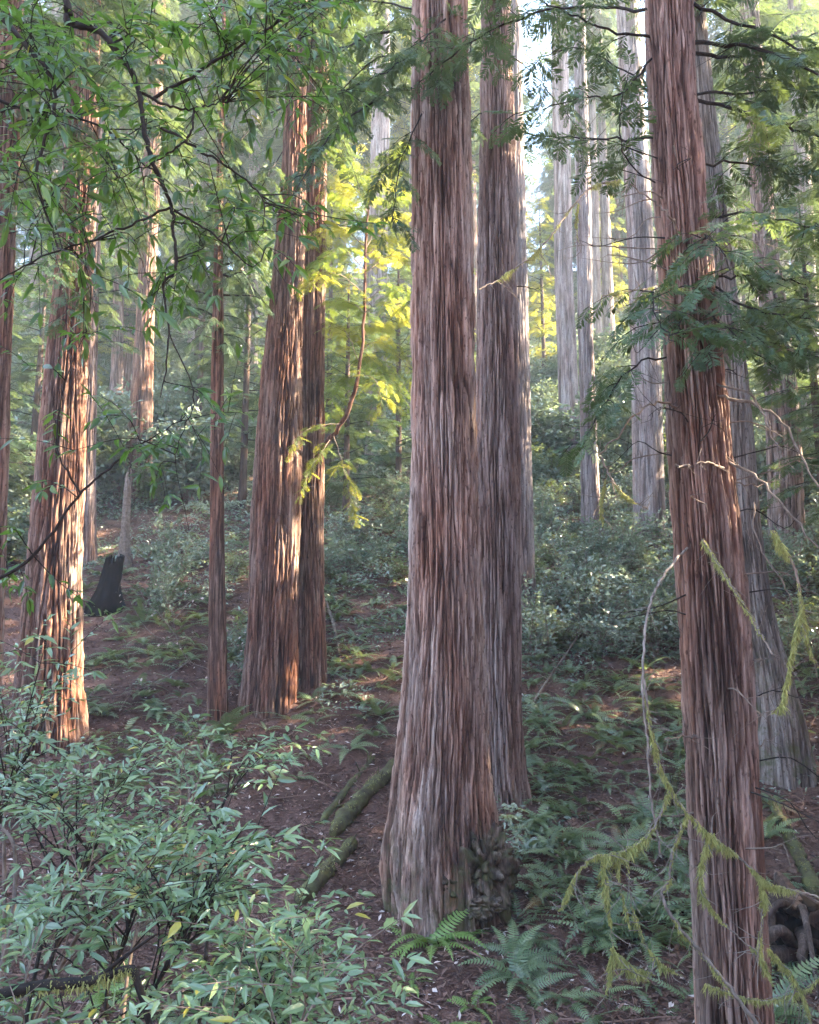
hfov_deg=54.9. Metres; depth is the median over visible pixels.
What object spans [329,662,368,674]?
sword fern
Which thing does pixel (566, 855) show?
sword fern
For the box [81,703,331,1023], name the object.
bay laurel sapling
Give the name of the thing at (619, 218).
conifer tree
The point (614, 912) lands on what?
sword fern
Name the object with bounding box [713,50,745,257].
conifer tree
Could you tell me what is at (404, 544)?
leafy shrub
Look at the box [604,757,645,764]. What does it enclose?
sword fern
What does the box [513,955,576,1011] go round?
sword fern
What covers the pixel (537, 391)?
leafy shrub
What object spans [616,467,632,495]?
leafy shrub
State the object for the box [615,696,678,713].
sword fern
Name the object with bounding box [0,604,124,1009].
bay laurel sapling
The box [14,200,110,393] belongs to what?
young conifer tree
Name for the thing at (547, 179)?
conifer tree
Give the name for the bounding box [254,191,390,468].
young conifer tree
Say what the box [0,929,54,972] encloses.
sword fern
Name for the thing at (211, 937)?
sword fern
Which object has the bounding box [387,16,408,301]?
conifer tree
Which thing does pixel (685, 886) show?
sword fern
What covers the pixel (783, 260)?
conifer tree
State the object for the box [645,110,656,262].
conifer tree
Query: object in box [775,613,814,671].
leafy shrub
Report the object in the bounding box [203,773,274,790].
fallen branch
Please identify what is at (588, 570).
leafy shrub
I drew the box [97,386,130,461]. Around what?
leafy shrub
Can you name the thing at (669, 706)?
sword fern
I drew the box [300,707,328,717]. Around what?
sword fern
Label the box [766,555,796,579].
leafy shrub
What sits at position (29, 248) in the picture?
conifer tree
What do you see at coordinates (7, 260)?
redwood tree
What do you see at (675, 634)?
leafy shrub
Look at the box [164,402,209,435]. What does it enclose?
leafy shrub
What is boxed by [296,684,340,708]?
sword fern
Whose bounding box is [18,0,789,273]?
sky
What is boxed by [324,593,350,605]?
sword fern
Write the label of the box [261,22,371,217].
conifer tree
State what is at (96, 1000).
sword fern
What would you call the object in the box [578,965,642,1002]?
sword fern
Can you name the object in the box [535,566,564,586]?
leafy shrub
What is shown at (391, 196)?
conifer tree
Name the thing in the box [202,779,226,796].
sword fern
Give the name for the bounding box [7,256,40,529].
young conifer tree
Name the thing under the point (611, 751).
sword fern
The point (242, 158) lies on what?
redwood tree
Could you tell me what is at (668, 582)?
leafy shrub
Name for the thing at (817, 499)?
leafy shrub
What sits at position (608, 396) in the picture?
leafy shrub
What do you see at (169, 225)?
conifer tree
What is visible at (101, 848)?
sword fern
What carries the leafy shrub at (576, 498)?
on the ground
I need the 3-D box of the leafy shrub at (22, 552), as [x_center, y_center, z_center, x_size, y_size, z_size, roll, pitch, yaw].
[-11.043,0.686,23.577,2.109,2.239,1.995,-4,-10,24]
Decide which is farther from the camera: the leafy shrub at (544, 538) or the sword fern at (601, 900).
the leafy shrub at (544, 538)
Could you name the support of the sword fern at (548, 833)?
on the ground
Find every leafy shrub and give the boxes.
[6,505,28,565]
[7,427,36,517]
[7,506,28,547]
[8,498,30,563]
[10,366,41,408]
[10,387,113,480]
[10,406,32,485]
[96,400,158,503]
[97,340,110,379]
[97,369,109,388]
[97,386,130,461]
[100,356,110,379]
[112,376,166,414]
[114,380,188,427]
[115,374,196,439]
[116,453,174,504]
[133,398,235,505]
[134,506,181,564]
[134,569,193,608]
[138,541,200,598]
[144,556,196,622]
[153,339,191,379]
[153,347,196,403]
[153,366,210,416]
[155,533,203,581]
[160,410,208,436]
[162,347,210,386]
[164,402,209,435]
[179,437,235,476]
[182,532,238,566]
[186,395,238,420]
[193,566,233,603]
[194,568,232,593]
[195,406,256,455]
[200,549,248,579]
[202,395,256,421]
[203,371,227,391]
[205,369,258,401]
[209,433,254,491]
[224,369,259,389]
[224,414,256,468]
[225,364,261,391]
[226,606,247,668]
[226,611,246,646]
[227,387,258,419]
[227,644,245,684]
[324,389,343,446]
[324,467,342,509]
[324,507,364,544]
[324,527,356,554]
[324,534,381,573]
[324,536,352,571]
[324,543,341,586]
[325,354,351,388]
[325,480,364,497]
[336,497,380,545]
[337,373,365,416]
[337,397,363,441]
[337,443,377,481]
[337,487,367,508]
[341,394,395,454]
[352,407,411,454]
[352,461,380,493]
[357,390,405,420]
[357,529,399,559]
[358,465,405,499]
[362,487,397,510]
[365,452,383,470]
[367,425,411,476]
[372,483,408,537]
[373,502,401,520]
[376,552,408,578]
[377,466,408,500]
[386,334,406,357]
[387,485,409,504]
[391,522,408,559]
[521,572,564,622]
[521,590,574,650]
[521,597,571,660]
[523,610,584,645]
[529,351,557,390]
[530,378,557,415]
[530,379,558,409]
[530,394,551,449]
[530,395,579,467]
[531,435,551,458]
[532,445,557,486]
[532,448,580,484]
[533,476,557,496]
[533,483,560,519]
[533,489,560,541]
[533,516,555,556]
[534,474,578,504]
[534,493,559,528]
[534,528,549,561]
[534,543,563,572]
[535,530,569,564]
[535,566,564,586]
[536,545,612,621]
[536,570,601,612]
[536,572,564,606]
[537,491,556,511]
[537,581,602,636]
[538,342,579,390]
[539,504,570,545]
[544,573,604,618]
[546,407,579,427]
[547,620,589,647]
[549,530,605,547]
[553,528,593,572]
[554,513,592,538]
[558,476,580,512]
[558,559,590,583]
[559,607,636,657]
[565,415,618,464]
[565,538,595,569]
[568,478,600,508]
[569,545,615,606]
[574,376,665,477]
[575,522,613,538]
[576,323,626,380]
[577,566,645,632]
[578,377,616,393]
[579,375,621,423]
[580,510,636,548]
[580,554,634,608]
[583,517,627,562]
[584,541,654,580]
[593,549,623,581]
[594,350,630,401]
[595,336,630,362]
[595,623,646,659]
[596,507,653,580]
[597,353,628,375]
[598,443,631,486]
[599,466,619,501]
[600,473,632,505]
[601,569,667,612]
[601,596,634,619]
[602,485,622,523]
[604,506,647,539]
[604,531,655,565]
[606,398,665,465]
[606,529,640,553]
[608,495,631,511]
[608,597,676,658]
[610,490,635,529]
[611,596,656,637]
[614,532,668,583]
[615,576,676,637]
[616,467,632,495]
[623,533,673,579]
[624,360,665,424]
[629,576,674,595]
[635,553,674,578]
[637,580,676,620]
[637,587,679,647]
[640,508,672,547]
[641,604,679,660]
[643,541,673,563]
[643,557,675,603]
[645,549,674,586]
[651,541,672,553]
[663,435,668,488]
[665,484,668,503]
[665,498,671,524]
[748,363,763,392]
[750,394,764,432]
[753,415,811,509]
[758,486,766,512]
[760,511,766,525]
[762,429,814,500]
[762,524,795,565]
[765,542,792,571]
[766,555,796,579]
[771,532,818,595]
[773,600,818,632]
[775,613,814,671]
[776,616,796,633]
[780,528,818,571]
[780,621,817,659]
[782,544,818,568]
[790,508,818,562]
[794,596,818,622]
[798,568,818,594]
[798,617,818,659]
[803,426,814,451]
[803,460,817,507]
[804,473,816,506]
[804,483,818,522]
[804,485,818,507]
[806,513,818,540]
[806,528,817,556]
[806,554,818,586]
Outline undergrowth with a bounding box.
[5,268,818,859]
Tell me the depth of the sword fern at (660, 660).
17.96 m
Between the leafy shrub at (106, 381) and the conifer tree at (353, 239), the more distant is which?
the conifer tree at (353, 239)
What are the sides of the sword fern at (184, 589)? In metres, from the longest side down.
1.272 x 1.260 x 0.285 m
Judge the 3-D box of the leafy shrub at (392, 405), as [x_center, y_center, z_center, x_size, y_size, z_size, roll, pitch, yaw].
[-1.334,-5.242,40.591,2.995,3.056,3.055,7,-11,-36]
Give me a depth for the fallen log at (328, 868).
10.05 m
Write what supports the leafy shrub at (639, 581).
on the ground
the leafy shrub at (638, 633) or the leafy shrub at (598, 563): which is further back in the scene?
the leafy shrub at (598, 563)
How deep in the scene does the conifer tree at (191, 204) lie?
70.57 m
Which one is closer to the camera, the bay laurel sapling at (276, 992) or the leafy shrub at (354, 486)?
the bay laurel sapling at (276, 992)
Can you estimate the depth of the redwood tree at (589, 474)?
28.33 m
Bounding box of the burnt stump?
[84,554,125,616]
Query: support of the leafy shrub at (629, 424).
on the ground
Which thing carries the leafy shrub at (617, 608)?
on the ground
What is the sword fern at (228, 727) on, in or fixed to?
on the ground
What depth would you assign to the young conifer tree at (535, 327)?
55.19 m
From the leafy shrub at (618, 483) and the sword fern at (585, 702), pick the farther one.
the leafy shrub at (618, 483)
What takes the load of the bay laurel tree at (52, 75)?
on the ground
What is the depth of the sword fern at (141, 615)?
19.88 m
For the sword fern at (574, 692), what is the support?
on the ground
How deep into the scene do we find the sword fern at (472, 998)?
7.43 m
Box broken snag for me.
[117,468,131,569]
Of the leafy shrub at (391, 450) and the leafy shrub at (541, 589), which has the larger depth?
the leafy shrub at (391, 450)
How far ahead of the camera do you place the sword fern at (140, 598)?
20.96 m
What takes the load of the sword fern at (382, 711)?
on the ground
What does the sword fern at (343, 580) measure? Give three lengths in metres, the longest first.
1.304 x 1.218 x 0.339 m
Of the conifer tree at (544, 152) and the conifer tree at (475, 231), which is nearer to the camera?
the conifer tree at (475, 231)
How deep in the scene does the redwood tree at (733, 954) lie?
6.84 m
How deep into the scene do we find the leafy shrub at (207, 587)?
20.65 m
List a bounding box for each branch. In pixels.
[0,824,104,971]
[0,933,156,1023]
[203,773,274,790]
[325,600,339,653]
[526,612,594,711]
[651,744,685,837]
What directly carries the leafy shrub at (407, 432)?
on the ground
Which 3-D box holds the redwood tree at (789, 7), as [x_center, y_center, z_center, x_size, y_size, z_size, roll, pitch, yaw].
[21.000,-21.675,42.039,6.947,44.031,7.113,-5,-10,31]
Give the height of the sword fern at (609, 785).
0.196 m
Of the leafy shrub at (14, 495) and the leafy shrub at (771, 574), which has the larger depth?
the leafy shrub at (14, 495)
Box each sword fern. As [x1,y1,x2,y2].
[0,881,69,946]
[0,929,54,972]
[1,993,62,1022]
[54,956,150,1020]
[68,896,133,916]
[68,931,157,957]
[74,839,125,859]
[82,567,99,577]
[82,581,98,589]
[84,650,129,667]
[93,772,126,787]
[94,567,150,577]
[99,773,156,794]
[103,635,135,642]
[108,894,186,928]
[113,744,158,757]
[118,987,213,1023]
[119,598,176,623]
[123,698,174,722]
[124,689,161,697]
[126,596,152,605]
[134,760,163,782]
[156,674,190,687]
[158,623,193,632]
[164,653,200,665]
[167,772,202,790]
[174,635,207,648]
[176,870,248,910]
[178,784,233,797]
[179,583,202,592]
[182,611,207,621]
[184,954,275,1023]
[185,728,248,747]
[191,917,233,945]
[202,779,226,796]
[204,706,257,734]
[226,610,247,620]
[231,884,264,906]
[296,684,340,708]
[297,715,340,723]
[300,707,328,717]
[311,734,336,748]
[319,686,360,697]
[323,730,378,764]
[324,584,337,590]
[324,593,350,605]
[327,637,356,644]
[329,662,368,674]
[329,672,363,686]
[330,627,369,644]
[332,572,359,586]
[337,692,384,707]
[343,658,386,675]
[347,713,382,720]
[352,614,381,627]
[356,729,394,738]
[359,598,386,608]
[360,702,398,714]
[370,624,391,632]
[370,716,398,733]
[373,668,402,682]
[374,685,400,691]
[375,673,396,687]
[376,601,406,615]
[385,909,492,962]
[386,963,432,997]
[387,536,401,544]
[418,1014,479,1023]
[446,989,496,1023]
[459,938,563,1005]
[474,919,566,990]
[499,812,560,829]
[499,940,594,976]
[505,821,585,837]
[507,1004,558,1023]
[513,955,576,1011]
[516,922,559,960]
[517,878,589,913]
[517,938,572,963]
[519,847,617,869]
[521,856,535,869]
[522,650,566,661]
[522,676,552,688]
[522,697,565,720]
[524,736,561,748]
[524,797,594,821]
[525,748,544,775]
[525,861,581,893]
[528,986,613,1023]
[536,801,564,811]
[536,818,616,852]
[541,754,597,773]
[543,672,563,681]
[544,697,618,727]
[547,766,589,791]
[550,788,602,811]
[551,693,580,707]
[551,711,575,729]
[551,1010,618,1023]
[552,679,597,694]
[555,994,607,1023]
[557,756,589,765]
[560,934,632,956]
[561,682,586,699]
[565,888,650,958]
[566,697,604,711]
[568,722,634,752]
[569,764,607,782]
[573,823,669,874]
[577,647,603,666]
[577,915,691,979]
[578,748,606,758]
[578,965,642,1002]
[579,688,613,703]
[580,889,629,916]
[584,672,596,687]
[586,679,639,692]
[586,722,627,730]
[587,742,618,754]
[590,725,643,739]
[590,779,632,794]
[596,819,642,829]
[596,846,652,884]
[602,821,624,832]
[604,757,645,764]
[605,790,678,834]
[612,671,667,696]
[614,717,644,735]
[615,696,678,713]
[616,987,680,1015]
[618,670,649,678]
[620,704,645,716]
[622,638,665,649]
[622,652,645,671]
[624,728,682,753]
[624,864,689,901]
[625,703,681,716]
[625,769,685,787]
[631,650,678,665]
[632,965,661,995]
[633,736,673,759]
[643,846,688,860]
[646,849,689,890]
[648,680,680,693]
[648,971,693,1002]
[651,836,669,859]
[653,930,676,935]
[655,650,679,659]
[657,701,681,713]
[661,960,692,974]
[669,758,684,772]
[673,734,683,761]
[677,953,691,967]
[761,793,801,815]
[763,813,789,825]
[763,816,804,841]
[766,873,805,891]
[769,945,818,1023]
[771,953,818,979]
[779,1005,815,1019]
[781,1009,816,1022]
[795,664,818,669]
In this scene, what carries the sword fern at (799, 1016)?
on the ground
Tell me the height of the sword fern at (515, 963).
0.358 m
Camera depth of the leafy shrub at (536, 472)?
31.94 m
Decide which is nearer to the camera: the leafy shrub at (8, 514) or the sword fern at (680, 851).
the sword fern at (680, 851)
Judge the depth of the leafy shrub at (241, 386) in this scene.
41.43 m
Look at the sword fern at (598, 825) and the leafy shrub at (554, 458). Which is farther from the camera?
the leafy shrub at (554, 458)
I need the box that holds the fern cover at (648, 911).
[80,511,818,953]
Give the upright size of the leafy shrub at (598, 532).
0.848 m
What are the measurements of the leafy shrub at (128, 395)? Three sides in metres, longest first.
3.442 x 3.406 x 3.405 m
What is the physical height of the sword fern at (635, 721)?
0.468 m
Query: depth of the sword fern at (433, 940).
8.40 m
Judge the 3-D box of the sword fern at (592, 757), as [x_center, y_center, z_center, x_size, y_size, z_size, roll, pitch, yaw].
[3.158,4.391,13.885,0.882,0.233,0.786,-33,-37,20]
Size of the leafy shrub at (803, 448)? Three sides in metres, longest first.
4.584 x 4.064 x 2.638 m
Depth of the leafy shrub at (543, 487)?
30.08 m
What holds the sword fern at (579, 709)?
on the ground
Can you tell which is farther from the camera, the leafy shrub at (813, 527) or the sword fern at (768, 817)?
the leafy shrub at (813, 527)
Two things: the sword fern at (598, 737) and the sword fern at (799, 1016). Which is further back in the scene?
the sword fern at (598, 737)
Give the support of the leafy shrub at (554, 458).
on the ground
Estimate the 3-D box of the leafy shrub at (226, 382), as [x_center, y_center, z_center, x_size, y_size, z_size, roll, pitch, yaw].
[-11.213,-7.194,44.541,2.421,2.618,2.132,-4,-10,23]
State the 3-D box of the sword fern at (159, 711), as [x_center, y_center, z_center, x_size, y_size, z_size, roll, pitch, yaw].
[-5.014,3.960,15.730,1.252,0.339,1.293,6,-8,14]
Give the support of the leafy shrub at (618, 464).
on the ground
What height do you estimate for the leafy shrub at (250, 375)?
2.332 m
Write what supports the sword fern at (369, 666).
on the ground
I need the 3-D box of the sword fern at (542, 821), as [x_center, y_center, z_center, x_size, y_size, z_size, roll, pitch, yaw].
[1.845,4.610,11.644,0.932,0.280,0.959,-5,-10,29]
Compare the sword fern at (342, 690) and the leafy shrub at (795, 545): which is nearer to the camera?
the sword fern at (342, 690)
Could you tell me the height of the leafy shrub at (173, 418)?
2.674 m
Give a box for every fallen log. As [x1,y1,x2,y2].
[294,834,357,904]
[319,750,374,823]
[329,757,394,836]
[762,795,818,896]
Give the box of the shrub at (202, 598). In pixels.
[114,564,246,697]
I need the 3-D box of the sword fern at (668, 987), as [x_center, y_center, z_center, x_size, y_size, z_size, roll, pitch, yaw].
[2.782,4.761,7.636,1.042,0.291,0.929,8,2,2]
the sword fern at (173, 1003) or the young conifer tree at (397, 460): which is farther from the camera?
the young conifer tree at (397, 460)
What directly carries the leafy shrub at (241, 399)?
on the ground
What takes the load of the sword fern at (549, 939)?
on the ground
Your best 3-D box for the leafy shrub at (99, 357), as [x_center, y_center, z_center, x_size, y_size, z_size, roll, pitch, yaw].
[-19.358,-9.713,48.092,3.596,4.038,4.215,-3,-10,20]
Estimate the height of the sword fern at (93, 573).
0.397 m
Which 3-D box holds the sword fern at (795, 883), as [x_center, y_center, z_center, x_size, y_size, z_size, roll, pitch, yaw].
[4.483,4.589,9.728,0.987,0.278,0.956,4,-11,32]
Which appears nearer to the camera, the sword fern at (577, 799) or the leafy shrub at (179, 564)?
the sword fern at (577, 799)
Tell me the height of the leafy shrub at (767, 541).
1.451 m
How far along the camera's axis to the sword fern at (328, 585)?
21.93 m
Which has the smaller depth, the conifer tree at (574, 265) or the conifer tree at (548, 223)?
the conifer tree at (574, 265)
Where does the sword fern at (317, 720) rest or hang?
on the ground
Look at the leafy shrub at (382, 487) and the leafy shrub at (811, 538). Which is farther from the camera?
the leafy shrub at (382, 487)
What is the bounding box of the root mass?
[767,872,818,1003]
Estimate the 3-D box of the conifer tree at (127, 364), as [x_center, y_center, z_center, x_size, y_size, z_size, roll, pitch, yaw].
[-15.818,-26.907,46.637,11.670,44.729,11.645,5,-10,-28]
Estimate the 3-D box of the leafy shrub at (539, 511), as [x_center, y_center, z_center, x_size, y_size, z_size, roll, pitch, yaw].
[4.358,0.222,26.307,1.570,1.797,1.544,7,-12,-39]
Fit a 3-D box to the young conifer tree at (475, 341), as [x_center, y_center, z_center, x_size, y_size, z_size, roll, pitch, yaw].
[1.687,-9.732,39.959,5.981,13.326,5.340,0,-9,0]
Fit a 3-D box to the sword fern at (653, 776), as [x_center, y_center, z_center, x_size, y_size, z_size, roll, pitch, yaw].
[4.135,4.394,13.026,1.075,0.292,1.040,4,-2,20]
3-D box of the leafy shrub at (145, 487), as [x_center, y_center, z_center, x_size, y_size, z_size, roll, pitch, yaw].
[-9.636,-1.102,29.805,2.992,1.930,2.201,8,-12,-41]
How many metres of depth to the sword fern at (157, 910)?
9.07 m
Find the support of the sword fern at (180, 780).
on the ground
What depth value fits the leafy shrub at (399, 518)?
26.48 m
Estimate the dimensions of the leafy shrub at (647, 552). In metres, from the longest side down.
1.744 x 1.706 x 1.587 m
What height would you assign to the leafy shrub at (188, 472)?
4.045 m
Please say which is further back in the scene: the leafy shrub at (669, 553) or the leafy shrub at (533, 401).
the leafy shrub at (533, 401)
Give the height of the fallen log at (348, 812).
0.835 m
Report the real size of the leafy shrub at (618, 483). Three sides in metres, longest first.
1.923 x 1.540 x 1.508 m
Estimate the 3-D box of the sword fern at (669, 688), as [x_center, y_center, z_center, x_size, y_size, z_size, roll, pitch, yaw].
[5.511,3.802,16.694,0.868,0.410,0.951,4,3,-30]
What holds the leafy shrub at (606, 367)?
on the ground
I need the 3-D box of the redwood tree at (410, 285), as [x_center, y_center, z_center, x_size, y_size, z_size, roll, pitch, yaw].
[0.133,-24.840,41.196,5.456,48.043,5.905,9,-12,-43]
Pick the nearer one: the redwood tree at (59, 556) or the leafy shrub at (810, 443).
the redwood tree at (59, 556)
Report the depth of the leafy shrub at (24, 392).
44.08 m
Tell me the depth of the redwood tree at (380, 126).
37.74 m
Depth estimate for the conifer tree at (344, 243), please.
87.95 m
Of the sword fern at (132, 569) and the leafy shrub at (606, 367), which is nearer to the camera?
the sword fern at (132, 569)
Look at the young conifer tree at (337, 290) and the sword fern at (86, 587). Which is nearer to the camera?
the sword fern at (86, 587)
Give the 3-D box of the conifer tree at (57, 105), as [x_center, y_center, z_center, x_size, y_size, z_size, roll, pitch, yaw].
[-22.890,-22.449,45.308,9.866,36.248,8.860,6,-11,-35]
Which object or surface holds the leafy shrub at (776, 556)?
on the ground
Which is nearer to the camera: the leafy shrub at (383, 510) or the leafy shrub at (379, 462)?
the leafy shrub at (383, 510)
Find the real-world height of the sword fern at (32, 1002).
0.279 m
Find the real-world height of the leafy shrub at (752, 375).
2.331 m
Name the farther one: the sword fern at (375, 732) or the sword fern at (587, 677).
the sword fern at (587, 677)
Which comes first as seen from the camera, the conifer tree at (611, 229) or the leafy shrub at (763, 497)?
the leafy shrub at (763, 497)
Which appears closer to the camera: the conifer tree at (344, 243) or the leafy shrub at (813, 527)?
the leafy shrub at (813, 527)
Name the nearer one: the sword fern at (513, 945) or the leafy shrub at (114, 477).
the sword fern at (513, 945)
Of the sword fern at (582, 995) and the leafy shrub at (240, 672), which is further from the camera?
the leafy shrub at (240, 672)
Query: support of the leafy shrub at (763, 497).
on the ground
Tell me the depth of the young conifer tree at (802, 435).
23.38 m
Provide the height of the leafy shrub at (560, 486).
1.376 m
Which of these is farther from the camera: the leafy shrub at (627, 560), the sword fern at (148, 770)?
the leafy shrub at (627, 560)
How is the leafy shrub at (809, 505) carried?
on the ground
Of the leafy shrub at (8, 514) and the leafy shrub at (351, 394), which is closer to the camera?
the leafy shrub at (8, 514)
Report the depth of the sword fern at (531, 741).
14.21 m
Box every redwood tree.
[0,0,286,750]
[4,0,271,756]
[20,1,168,564]
[53,4,184,407]
[101,0,208,503]
[143,0,393,718]
[158,0,274,721]
[204,4,279,388]
[210,0,520,939]
[248,0,411,689]
[342,0,411,460]
[404,0,411,445]
[411,0,818,1023]
[470,0,616,812]
[510,0,536,628]
[542,0,619,337]
[548,0,641,343]
[551,0,579,455]
[573,0,599,530]
[616,0,665,540]
[622,0,817,789]
[704,0,818,563]
[730,0,818,430]
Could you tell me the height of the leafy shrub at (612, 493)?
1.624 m
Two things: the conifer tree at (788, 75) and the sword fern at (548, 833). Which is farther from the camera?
the conifer tree at (788, 75)
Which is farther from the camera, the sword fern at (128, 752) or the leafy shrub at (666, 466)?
the leafy shrub at (666, 466)
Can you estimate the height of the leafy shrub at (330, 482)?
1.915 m
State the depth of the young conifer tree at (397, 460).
32.40 m
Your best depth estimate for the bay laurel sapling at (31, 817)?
3.78 m
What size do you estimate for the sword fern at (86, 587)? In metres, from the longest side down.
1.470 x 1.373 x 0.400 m
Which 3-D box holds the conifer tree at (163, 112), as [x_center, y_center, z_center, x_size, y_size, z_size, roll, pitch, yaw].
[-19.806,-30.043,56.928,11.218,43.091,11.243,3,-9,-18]
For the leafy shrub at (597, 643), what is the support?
on the ground
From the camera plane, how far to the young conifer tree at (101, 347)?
44.33 m
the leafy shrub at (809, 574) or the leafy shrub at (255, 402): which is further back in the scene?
the leafy shrub at (255, 402)
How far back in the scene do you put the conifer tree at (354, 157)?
63.42 m
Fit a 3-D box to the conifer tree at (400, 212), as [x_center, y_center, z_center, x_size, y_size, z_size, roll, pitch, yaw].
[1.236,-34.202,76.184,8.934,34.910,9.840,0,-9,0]
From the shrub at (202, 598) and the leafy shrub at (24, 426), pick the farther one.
the leafy shrub at (24, 426)
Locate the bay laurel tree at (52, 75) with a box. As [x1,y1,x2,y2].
[0,0,389,633]
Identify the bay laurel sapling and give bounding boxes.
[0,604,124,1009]
[0,718,242,1023]
[0,751,342,1023]
[0,860,231,1023]
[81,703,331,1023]
[119,838,437,1023]
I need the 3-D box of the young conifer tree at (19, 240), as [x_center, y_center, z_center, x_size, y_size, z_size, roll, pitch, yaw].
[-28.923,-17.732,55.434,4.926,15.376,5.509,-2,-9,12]
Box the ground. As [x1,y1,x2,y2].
[0,265,818,1023]
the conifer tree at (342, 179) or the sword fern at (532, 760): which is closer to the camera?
the sword fern at (532, 760)
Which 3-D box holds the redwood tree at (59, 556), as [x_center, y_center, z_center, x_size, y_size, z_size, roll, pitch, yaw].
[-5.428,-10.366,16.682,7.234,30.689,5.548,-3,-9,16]
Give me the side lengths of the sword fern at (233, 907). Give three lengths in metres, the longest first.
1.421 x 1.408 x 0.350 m
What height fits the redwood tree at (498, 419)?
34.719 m
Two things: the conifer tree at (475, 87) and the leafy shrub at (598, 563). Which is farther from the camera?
the conifer tree at (475, 87)
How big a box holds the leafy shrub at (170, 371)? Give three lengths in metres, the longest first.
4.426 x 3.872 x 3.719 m
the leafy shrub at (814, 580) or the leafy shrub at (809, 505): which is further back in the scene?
the leafy shrub at (809, 505)
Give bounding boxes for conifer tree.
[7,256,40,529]
[10,232,118,518]
[12,191,36,344]
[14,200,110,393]
[15,2,54,282]
[16,161,58,297]
[18,0,66,222]
[18,169,60,270]
[21,0,65,322]
[39,0,241,405]
[44,165,61,277]
[57,1,214,188]
[98,204,172,388]
[154,174,187,356]
[154,194,244,399]
[156,159,257,417]
[157,14,209,293]
[159,175,179,278]
[160,140,207,302]
[163,0,269,324]
[167,0,279,351]
[183,184,274,508]
[213,9,275,331]
[214,0,410,190]
[237,98,335,210]
[237,173,278,331]
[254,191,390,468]
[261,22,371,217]
[264,2,370,179]
[324,269,410,529]
[325,205,365,362]
[326,187,362,299]
[327,137,370,217]
[336,139,363,287]
[343,99,370,290]
[344,0,479,204]
[350,237,411,489]
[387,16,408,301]
[388,115,399,269]
[389,21,408,293]
[390,0,553,193]
[390,268,475,388]
[407,1,541,349]
[475,136,537,249]
[525,175,554,319]
[526,102,575,293]
[526,197,556,373]
[528,76,576,284]
[537,151,549,267]
[544,14,624,331]
[545,197,576,303]
[571,153,576,278]
[572,1,653,315]
[573,112,627,301]
[574,190,628,331]
[626,211,663,368]
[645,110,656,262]
[646,110,657,273]
[661,264,763,395]
[706,0,790,363]
[709,0,818,360]
[711,47,746,302]
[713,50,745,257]
[723,1,816,192]
[727,176,758,347]
[735,169,791,293]
[735,216,818,401]
[740,0,818,178]
[745,166,818,528]
[747,193,818,497]
[782,191,818,391]
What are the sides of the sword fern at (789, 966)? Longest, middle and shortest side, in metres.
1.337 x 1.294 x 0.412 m
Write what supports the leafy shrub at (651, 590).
on the ground
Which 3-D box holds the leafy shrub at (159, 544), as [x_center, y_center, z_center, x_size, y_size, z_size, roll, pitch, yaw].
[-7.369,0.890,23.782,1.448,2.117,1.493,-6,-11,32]
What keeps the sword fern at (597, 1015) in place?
on the ground
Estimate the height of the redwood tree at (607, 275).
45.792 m
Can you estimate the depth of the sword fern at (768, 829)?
11.13 m
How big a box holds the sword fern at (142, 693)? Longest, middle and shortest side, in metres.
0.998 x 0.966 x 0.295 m
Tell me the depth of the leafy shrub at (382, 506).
29.12 m
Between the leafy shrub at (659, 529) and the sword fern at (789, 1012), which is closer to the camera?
the sword fern at (789, 1012)
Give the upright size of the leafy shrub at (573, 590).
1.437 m
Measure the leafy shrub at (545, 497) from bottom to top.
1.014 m
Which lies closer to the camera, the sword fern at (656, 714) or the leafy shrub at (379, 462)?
the sword fern at (656, 714)
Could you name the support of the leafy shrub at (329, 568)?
on the ground
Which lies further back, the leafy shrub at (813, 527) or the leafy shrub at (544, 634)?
the leafy shrub at (813, 527)
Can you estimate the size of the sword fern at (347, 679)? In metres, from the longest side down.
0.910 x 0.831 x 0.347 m
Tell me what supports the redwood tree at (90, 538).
on the ground
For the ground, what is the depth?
13.87 m
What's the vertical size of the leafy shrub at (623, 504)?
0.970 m
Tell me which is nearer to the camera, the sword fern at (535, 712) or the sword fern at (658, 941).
the sword fern at (658, 941)
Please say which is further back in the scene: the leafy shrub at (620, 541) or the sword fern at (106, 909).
the leafy shrub at (620, 541)
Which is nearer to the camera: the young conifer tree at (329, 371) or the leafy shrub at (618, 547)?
the leafy shrub at (618, 547)
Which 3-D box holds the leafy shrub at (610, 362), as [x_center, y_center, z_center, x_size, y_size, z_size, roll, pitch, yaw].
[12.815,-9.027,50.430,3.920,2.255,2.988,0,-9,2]
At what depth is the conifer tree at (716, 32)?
56.98 m
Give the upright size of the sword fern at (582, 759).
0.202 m
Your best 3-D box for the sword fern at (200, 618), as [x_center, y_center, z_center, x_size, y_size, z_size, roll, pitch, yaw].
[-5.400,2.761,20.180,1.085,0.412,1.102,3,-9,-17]
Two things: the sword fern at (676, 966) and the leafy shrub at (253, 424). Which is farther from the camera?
the leafy shrub at (253, 424)
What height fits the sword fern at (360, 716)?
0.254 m
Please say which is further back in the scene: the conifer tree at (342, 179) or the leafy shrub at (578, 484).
the conifer tree at (342, 179)
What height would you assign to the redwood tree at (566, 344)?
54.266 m
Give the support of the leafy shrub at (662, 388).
on the ground
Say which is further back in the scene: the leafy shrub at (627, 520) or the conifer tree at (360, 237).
the conifer tree at (360, 237)
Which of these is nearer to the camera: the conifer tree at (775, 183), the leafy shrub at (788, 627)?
the leafy shrub at (788, 627)
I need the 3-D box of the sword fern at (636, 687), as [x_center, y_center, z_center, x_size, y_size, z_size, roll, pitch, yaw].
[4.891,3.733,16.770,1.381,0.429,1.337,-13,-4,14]

